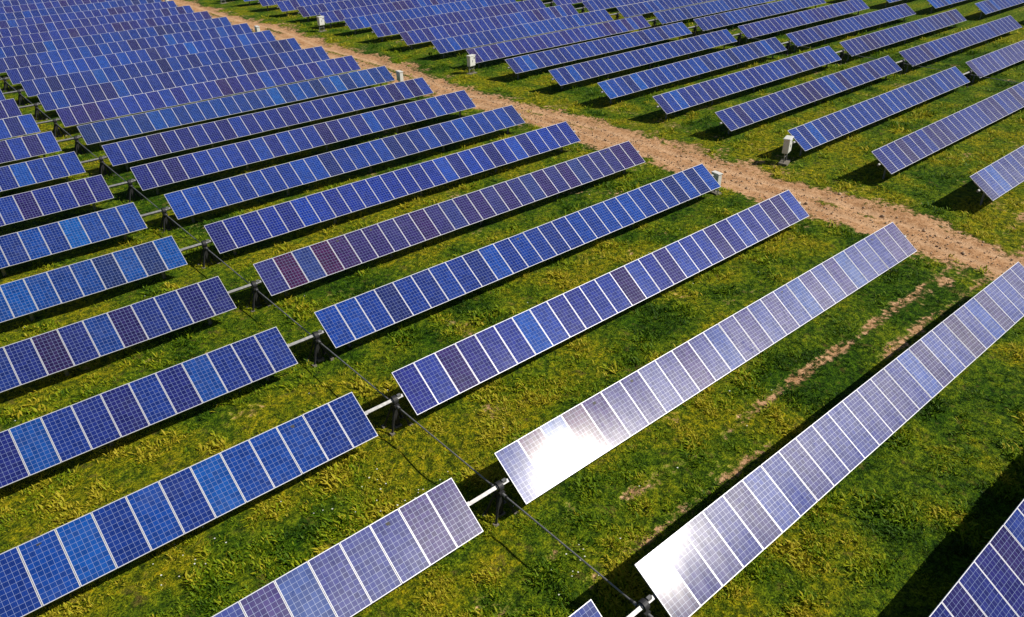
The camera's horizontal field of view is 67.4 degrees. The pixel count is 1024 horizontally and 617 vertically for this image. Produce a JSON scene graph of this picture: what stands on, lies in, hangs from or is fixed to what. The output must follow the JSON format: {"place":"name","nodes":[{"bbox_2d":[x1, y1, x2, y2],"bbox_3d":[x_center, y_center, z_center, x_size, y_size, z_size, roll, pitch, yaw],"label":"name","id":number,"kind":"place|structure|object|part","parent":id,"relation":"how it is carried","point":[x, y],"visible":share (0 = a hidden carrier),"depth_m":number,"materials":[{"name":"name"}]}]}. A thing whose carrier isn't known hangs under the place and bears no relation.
{"place":"outdoors","nodes":[
{"label":"outdoors","id":0,"kind":"place"},
{"bbox_2d":[0,0,1023,616],"bbox_3d":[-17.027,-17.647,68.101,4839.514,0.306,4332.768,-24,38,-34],"label":"ground","id":1,"kind":"structure","parent":0,"point":[730,462],"depth_m":34.89,"materials":[{"name":"green plant"}]},
{"bbox_2d":[0,89,5,100],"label":"solar tracker row","id":2,"kind":"object","parent":1,"relation":"on","point":[2,97],"visible":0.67,"depth_m":69.22,"materials":[{"name":"blue glass"}]},
{"bbox_2d":[0,98,21,118],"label":"solar tracker row","id":3,"kind":"object","parent":1,"relation":"on","point":[9,108],"visible":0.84,"depth_m":64.96,"materials":[{"name":"blue glass"}]},
{"bbox_2d":[0,114,40,139],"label":"solar tracker row","id":4,"kind":"object","parent":1,"relation":"on","point":[16,126],"visible":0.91,"depth_m":60.50,"materials":[{"name":"blue glass"}]},
{"bbox_2d":[0,0,59,6],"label":"solar tracker row","id":5,"kind":"object","parent":1,"relation":"on","point":[11,3],"visible":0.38,"depth_m":113.63,"materials":[{"name":"blue glass"}]},
{"bbox_2d":[0,131,61,163],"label":"solar tracker row","id":6,"kind":"object","parent":1,"relation":"on","point":[25,147],"visible":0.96,"depth_m":56.09,"materials":[{"name":"blue glass"}]},
{"bbox_2d":[0,151,85,191],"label":"solar tracker row","id":7,"kind":"object","parent":1,"relation":"on","point":[32,172],"visible":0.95,"depth_m":51.65,"materials":[{"name":"blue glass"}]},
{"bbox_2d":[0,175,113,226],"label":"solar tracker row","id":8,"kind":"object","parent":1,"relation":"on","point":[37,203],"visible":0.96,"depth_m":47.18,"materials":[{"name":"blue glass"}]},
{"bbox_2d":[0,0,115,13],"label":"solar tracker row","id":9,"kind":"object","parent":1,"relation":"on","point":[29,7],"visible":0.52,"depth_m":110.71,"materials":[{"name":"blue glass"}]},
{"bbox_2d":[0,202,146,275],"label":"solar tracker row","id":10,"kind":"object","parent":1,"relation":"on","point":[67,234],"visible":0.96,"depth_m":42.69,"materials":[{"name":"blue glass"}]},
{"bbox_2d":[0,0,162,20],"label":"solar tracker row","id":11,"kind":"object","parent":1,"relation":"on","point":[56,10],"visible":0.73,"depth_m":107.64,"materials":[{"name":"blue glass"}]},
{"bbox_2d":[0,0,177,28],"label":"solar tracker row","id":12,"kind":"object","parent":1,"relation":"on","point":[78,15],"visible":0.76,"depth_m":103.62,"materials":[{"name":"blue glass"}]},
{"bbox_2d":[0,236,187,322],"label":"solar tracker row","id":13,"kind":"object","parent":1,"relation":"on","point":[41,291],"visible":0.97,"depth_m":38.20,"materials":[{"name":"blue glass"}]},
{"bbox_2d":[0,5,194,39],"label":"solar tracker row","id":14,"kind":"object","parent":1,"relation":"on","point":[54,26],"visible":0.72,"depth_m":99.09,"materials":[{"name":"blue glass"}]},
{"bbox_2d":[0,11,211,46],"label":"solar tracker row","id":15,"kind":"object","parent":1,"relation":"on","point":[87,31],"visible":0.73,"depth_m":94.59,"materials":[{"name":"blue glass"}]},
{"bbox_2d":[0,17,231,57],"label":"solar tracker row","id":16,"kind":"object","parent":1,"relation":"on","point":[44,46],"visible":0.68,"depth_m":90.00,"materials":[{"name":"blue glass"}]},
{"bbox_2d":[0,276,235,392],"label":"solar tracker row","id":17,"kind":"object","parent":1,"relation":"on","point":[64,348],"visible":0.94,"depth_m":33.70,"materials":[{"name":"blue glass"}]},
{"bbox_2d":[0,23,252,80],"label":"solar tracker row","id":18,"kind":"object","parent":1,"relation":"on","point":[20,61],"visible":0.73,"depth_m":85.41,"materials":[{"name":"blue glass"}]},
{"bbox_2d":[0,30,275,91],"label":"solar tracker row","id":19,"kind":"object","parent":1,"relation":"on","point":[16,76],"visible":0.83,"depth_m":80.92,"materials":[{"name":"blue glass"}]},
{"bbox_2d":[0,327,297,487],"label":"solar tracker row","id":20,"kind":"object","parent":1,"relation":"on","point":[34,446],"visible":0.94,"depth_m":29.15,"materials":[{"name":"blue glass"}]},
{"bbox_2d":[4,38,301,105],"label":"solar tracker row","id":21,"kind":"object","parent":1,"relation":"on","point":[33,87],"visible":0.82,"depth_m":76.73,"materials":[{"name":"blue glass"}]},
{"bbox_2d":[18,46,329,120],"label":"solar tracker row","id":22,"kind":"object","parent":1,"relation":"on","point":[50,101],"visible":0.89,"depth_m":72.56,"materials":[{"name":"blue glass"}]},
{"bbox_2d":[0,392,377,616],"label":"solar tracker row","id":23,"kind":"object","parent":1,"relation":"on","point":[48,567],"visible":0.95,"depth_m":24.50,"materials":[{"name":"blue glass"}]},
{"bbox_2d":[36,55,360,137],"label":"solar tracker row","id":24,"kind":"object","parent":1,"relation":"on","point":[77,115],"visible":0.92,"depth_m":68.39,"materials":[{"name":"blue glass"}]},
{"bbox_2d":[58,66,394,154],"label":"solar tracker row","id":25,"kind":"object","parent":1,"relation":"on","point":[114,129],"visible":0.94,"depth_m":64.29,"materials":[{"name":"blue glass"}]},
{"bbox_2d":[81,77,432,176],"bbox_3d":[-18.657,-14.722,61.508,29.746,2.213,1.668,-24,38,-34],"label":"solar tracker row","id":26,"kind":"object","parent":1,"relation":"on","point":[125,152],"visible":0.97,"depth_m":60.06,"materials":[{"name":"blue glass"}]},
{"bbox_2d":[254,25,259,31],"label":"electrical cabinet","id":27,"kind":"object","parent":1,"relation":"on","point":[257,28],"visible":0.45,"depth_m":93.73,"materials":[{"name":"metal"}]},
{"bbox_2d":[258,0,284,10],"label":"solar tracker row","id":28,"kind":"object","parent":1,"relation":"on","point":[267,3],"visible":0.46,"depth_m":112.26,"materials":[{"name":"blue glass"}]},
{"bbox_2d":[110,90,475,202],"bbox_3d":[-14.624,-12.406,57.440,29.746,2.229,1.635,-24,38,-34],"label":"solar tracker row","id":29,"kind":"object","parent":1,"relation":"on","point":[155,175],"visible":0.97,"depth_m":55.92,"materials":[{"name":"blue glass"}]},
{"bbox_2d":[276,0,344,15],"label":"solar tracker row","id":30,"kind":"object","parent":1,"relation":"on","point":[287,5],"visible":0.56,"depth_m":109.10,"materials":[{"name":"blue glass"}]},
{"bbox_2d":[317,16,326,31],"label":"electrical cabinet","id":31,"kind":"object","parent":1,"relation":"on","point":[320,20],"visible":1,"depth_m":98.04,"materials":[{"name":"metal"}]},
{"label":"doors","id":32,"kind":"part","parent":31,"relation":"part of","materials":[{"name":"paint"}]},
{"bbox_2d":[141,105,524,232],"bbox_3d":[-10.537,-10.044,53.327,29.746,2.209,1.673,-24,38,-34],"label":"solar tracker row","id":33,"kind":"object","parent":1,"relation":"on","point":[193,201],"visible":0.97,"depth_m":51.66,"materials":[{"name":"blue glass"}]},
{"bbox_2d":[212,478,482,616],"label":"solar tracker row","id":34,"kind":"object","parent":1,"relation":"on","point":[354,573],"visible":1,"depth_m":22.44,"materials":[{"name":"blue glass"}]},
{"bbox_2d":[297,0,403,20],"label":"solar tracker row","id":35,"kind":"object","parent":1,"relation":"on","point":[310,10],"visible":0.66,"depth_m":106.56,"materials":[{"name":"blue glass"}]},
{"bbox_2d":[182,121,579,268],"bbox_3d":[-6.511,-7.734,49.266,29.746,2.228,1.644,-24,38,-34],"label":"solar tracker row","id":36,"kind":"object","parent":1,"relation":"on","point":[237,232],"visible":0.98,"depth_m":47.49,"materials":[{"name":"blue glass"}]},
{"bbox_2d":[319,0,463,27],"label":"solar tracker row","id":37,"kind":"object","parent":1,"relation":"on","point":[330,17],"visible":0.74,"depth_m":104.02,"materials":[{"name":"blue glass"}]},
{"bbox_2d":[15,194,771,594],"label":"wildflowers","id":38,"kind":"object","parent":1,"relation":"on","point":[405,500],"visible":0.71,"depth_m":26.15,"materials":[{"name":"yellow plant"}]},
{"bbox_2d":[396,70,403,81],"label":"electrical cabinet","id":39,"kind":"object","parent":1,"relation":"on","point":[399,74],"visible":0.71,"depth_m":73.30,"materials":[{"name":"metal"}]},
{"bbox_2d":[344,0,515,33],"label":"solar tracker row","id":40,"kind":"object","parent":1,"relation":"on","point":[358,22],"visible":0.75,"depth_m":101.23,"materials":[{"name":"blue glass"}]},
{"bbox_2d":[227,141,644,311],"bbox_3d":[-2.433,-5.383,45.159,29.746,2.224,1.657,-24,38,-34],"label":"solar tracker row","id":41,"kind":"object","parent":1,"relation":"on","point":[285,272],"visible":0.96,"depth_m":43.22,"materials":[{"name":"blue glass"}]},
{"bbox_2d":[370,0,545,41],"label":"solar tracker row","id":42,"kind":"object","parent":1,"relation":"on","point":[382,30],"visible":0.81,"depth_m":97.74,"materials":[{"name":"blue glass"}]},
{"bbox_2d":[466,54,476,74],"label":"electrical cabinet","id":43,"kind":"object","parent":1,"relation":"on","point":[470,60],"visible":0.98,"depth_m":77.57,"materials":[{"name":"metal"}]},
{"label":"doors","id":44,"kind":"part","parent":43,"relation":"part of","materials":[{"name":"paint"}]},
{"bbox_2d":[399,3,578,49],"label":"solar tracker row","id":45,"kind":"object","parent":1,"relation":"on","point":[412,37],"visible":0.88,"depth_m":93.73,"materials":[{"name":"blue glass"}]},
{"bbox_2d":[288,164,720,366],"bbox_3d":[1.643,-3.033,41.054,29.746,2.216,1.665,-24,38,-34],"label":"solar tracker row","id":46,"kind":"object","parent":1,"relation":"on","point":[348,321],"visible":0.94,"depth_m":38.91,"materials":[{"name":"blue glass"}]},
{"bbox_2d":[0,4,1023,616],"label":"grass","id":47,"kind":"structure","parent":1,"relation":"on","point":[336,472],"depth_m":29.52,"materials":[{"name":"green plant"}]},
{"bbox_2d":[431,9,612,57],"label":"solar tracker row","id":48,"kind":"object","parent":1,"relation":"on","point":[462,42],"visible":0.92,"depth_m":89.61,"materials":[{"name":"blue glass"}]},
{"bbox_2d":[466,15,650,67],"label":"solar tracker row","id":49,"kind":"object","parent":1,"relation":"on","point":[523,46],"visible":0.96,"depth_m":85.59,"materials":[{"name":"blue glass"}]},
{"bbox_2d":[543,0,587,6],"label":"solar tracker row","id":50,"kind":"object","parent":1,"relation":"on","point":[559,2],"visible":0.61,"depth_m":108.33,"materials":[{"name":"blue glass"}]},
{"bbox_2d":[569,599,601,616],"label":"solar tracker row","id":51,"kind":"object","parent":1,"relation":"on","point":[588,609],"visible":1,"depth_m":20.37,"materials":[{"name":"blue glass"}]},
{"bbox_2d":[364,190,808,435],"bbox_3d":[5.687,-0.717,36.973,29.746,2.244,1.619,-24,38,-34],"label":"solar tracker row","id":52,"kind":"object","parent":1,"relation":"on","point":[428,382],"visible":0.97,"depth_m":34.63,"materials":[{"name":"blue glass"}]},
{"bbox_2d":[505,22,691,78],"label":"solar tracker row","id":53,"kind":"object","parent":1,"relation":"on","point":[539,60],"visible":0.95,"depth_m":81.35,"materials":[{"name":"blue glass"}]},
{"bbox_2d":[576,0,651,13],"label":"solar tracker row","id":54,"kind":"object","parent":1,"relation":"on","point":[592,5],"visible":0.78,"depth_m":105.40,"materials":[{"name":"blue glass"}]},
{"bbox_2d":[548,29,736,88],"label":"solar tracker row","id":55,"kind":"object","parent":1,"relation":"on","point":[608,65],"visible":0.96,"depth_m":77.23,"materials":[{"name":"blue glass"}]},
{"bbox_2d":[610,0,713,19],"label":"solar tracker row","id":56,"kind":"object","parent":1,"relation":"on","point":[626,11],"visible":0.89,"depth_m":102.71,"materials":[{"name":"blue glass"}]},
{"bbox_2d":[467,222,916,527],"bbox_3d":[9.764,1.634,32.867,29.746,2.236,1.640,-24,38,-34],"label":"solar tracker row","id":57,"kind":"object","parent":1,"relation":"on","point":[540,460],"visible":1,"depth_m":30.26,"materials":[{"name":"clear glass"}]},
{"bbox_2d":[597,37,786,103],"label":"solar tracker row","id":58,"kind":"object","parent":1,"relation":"on","point":[643,80],"visible":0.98,"depth_m":73.06,"materials":[{"name":"blue glass"}]},
{"bbox_2d":[360,61,1023,278],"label":"gravel","id":59,"kind":"structure","parent":1,"relation":"on","point":[863,207],"depth_m":51.86,"materials":[{"name":"brown soil"}]},
{"bbox_2d":[647,0,776,27],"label":"solar tracker row","id":60,"kind":"object","parent":1,"relation":"on","point":[687,12],"visible":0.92,"depth_m":100.00,"materials":[{"name":"blue glass"}]},
{"bbox_2d":[709,170,722,194],"bbox_3d":[13.166,-8.100,49.625,0.450,1.474,0.825,-18,34,-26],"label":"electrical cabinet","id":61,"kind":"object","parent":1,"relation":"on","point":[717,176],"visible":0.66,"depth_m":49.31,"materials":[{"name":"metal"}]},
{"bbox_2d":[653,46,841,119],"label":"solar tracker row","id":62,"kind":"object","parent":1,"relation":"on","point":[695,94],"visible":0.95,"depth_m":68.86,"materials":[{"name":"blue glass"}]},
{"bbox_2d":[688,0,825,36],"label":"solar tracker row","id":63,"kind":"object","parent":1,"relation":"on","point":[738,16],"visible":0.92,"depth_m":97.06,"materials":[{"name":"blue glass"}]},
{"bbox_2d":[553,4,1017,82],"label":"drive shaft line","id":64,"kind":"object","parent":1,"relation":"on","point":[845,53],"visible":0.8,"depth_m":77.87,"materials":[{"name":"metal"}]},
{"bbox_2d":[778,135,793,166],"bbox_3d":[19.340,-11.107,54.110,0.600,1.965,1.100,17,35,28],"label":"electrical cabinet","id":65,"kind":"object","parent":1,"relation":"on","point":[786,149],"visible":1,"depth_m":53.77,"materials":[{"name":"metal"}]},
{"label":"doors","id":66,"kind":"part","parent":65,"relation":"part of","materials":[{"name":"paint"}]},
{"bbox_2d":[732,0,868,45],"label":"solar tracker row","id":67,"kind":"object","parent":1,"relation":"on","point":[769,26],"visible":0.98,"depth_m":93.45,"materials":[{"name":"blue glass"}]},
{"bbox_2d":[715,56,901,135],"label":"solar tracker row","id":68,"kind":"object","parent":1,"relation":"on","point":[755,110],"visible":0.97,"depth_m":64.72,"materials":[{"name":"blue glass"}]},
{"bbox_2d":[626,262,1023,616],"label":"solar tracker row","id":69,"kind":"object","parent":1,"relation":"on","point":[693,565],"visible":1,"depth_m":25.84,"materials":[{"name":"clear glass"}]},
{"bbox_2d":[0,77,633,602],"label":"drive shaft line","id":70,"kind":"object","parent":69,"relation":"attached to","point":[382,393],"visible":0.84,"depth_m":28.60,"materials":[{"name":"metal"}]},
{"bbox_2d":[781,3,915,55],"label":"solar tracker row","id":71,"kind":"object","parent":1,"relation":"on","point":[825,32],"visible":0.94,"depth_m":89.37,"materials":[{"name":"blue glass"}]},
{"bbox_2d":[788,66,969,155],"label":"solar tracker row","id":72,"kind":"object","parent":1,"relation":"on","point":[823,130],"visible":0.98,"depth_m":60.52,"materials":[{"name":"blue glass"}]},
{"bbox_2d":[885,0,907,7],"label":"solar tracker row","id":73,"kind":"object","parent":1,"relation":"on","point":[890,1],"visible":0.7,"depth_m":106.09,"materials":[{"name":"blue glass"}]},
{"bbox_2d":[834,9,965,64],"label":"solar tracker row","id":74,"kind":"object","parent":1,"relation":"on","point":[877,40],"visible":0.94,"depth_m":85.22,"materials":[{"name":"blue glass"}]},
{"bbox_2d":[872,82,1023,178],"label":"solar tracker row","id":75,"kind":"object","parent":1,"relation":"on","point":[903,152],"visible":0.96,"depth_m":55.73,"materials":[{"name":"blue glass"}]},
{"bbox_2d":[927,0,971,12],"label":"solar tracker row","id":76,"kind":"object","parent":1,"relation":"on","point":[935,4],"visible":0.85,"depth_m":102.67,"materials":[{"name":"blue glass"}]},
{"bbox_2d":[894,15,1021,74],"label":"solar tracker row","id":77,"kind":"object","parent":1,"relation":"on","point":[928,51],"visible":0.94,"depth_m":81.09,"materials":[{"name":"blue glass"}]},
{"bbox_2d":[928,499,1023,616],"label":"solar tracker row","id":78,"kind":"object","parent":1,"relation":"on","point":[989,582],"visible":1,"depth_m":21.33,"materials":[{"name":"blue glass"}]},
{"bbox_2d":[963,40,1023,86],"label":"solar tracker row","id":79,"kind":"object","parent":1,"relation":"on","point":[994,61],"visible":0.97,"depth_m":73.58,"materials":[{"name":"blue glass"}]},
{"bbox_2d":[970,145,1023,205],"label":"solar tracker row","id":80,"kind":"object","parent":1,"relation":"on","point":[998,178],"visible":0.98,"depth_m":47.87,"materials":[{"name":"blue glass"}]},
{"bbox_2d":[975,0,1023,18],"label":"solar tracker row","id":81,"kind":"object","parent":1,"relation":"on","point":[987,7],"visible":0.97,"depth_m":99.66,"materials":[{"name":"blue glass"}]}
]}

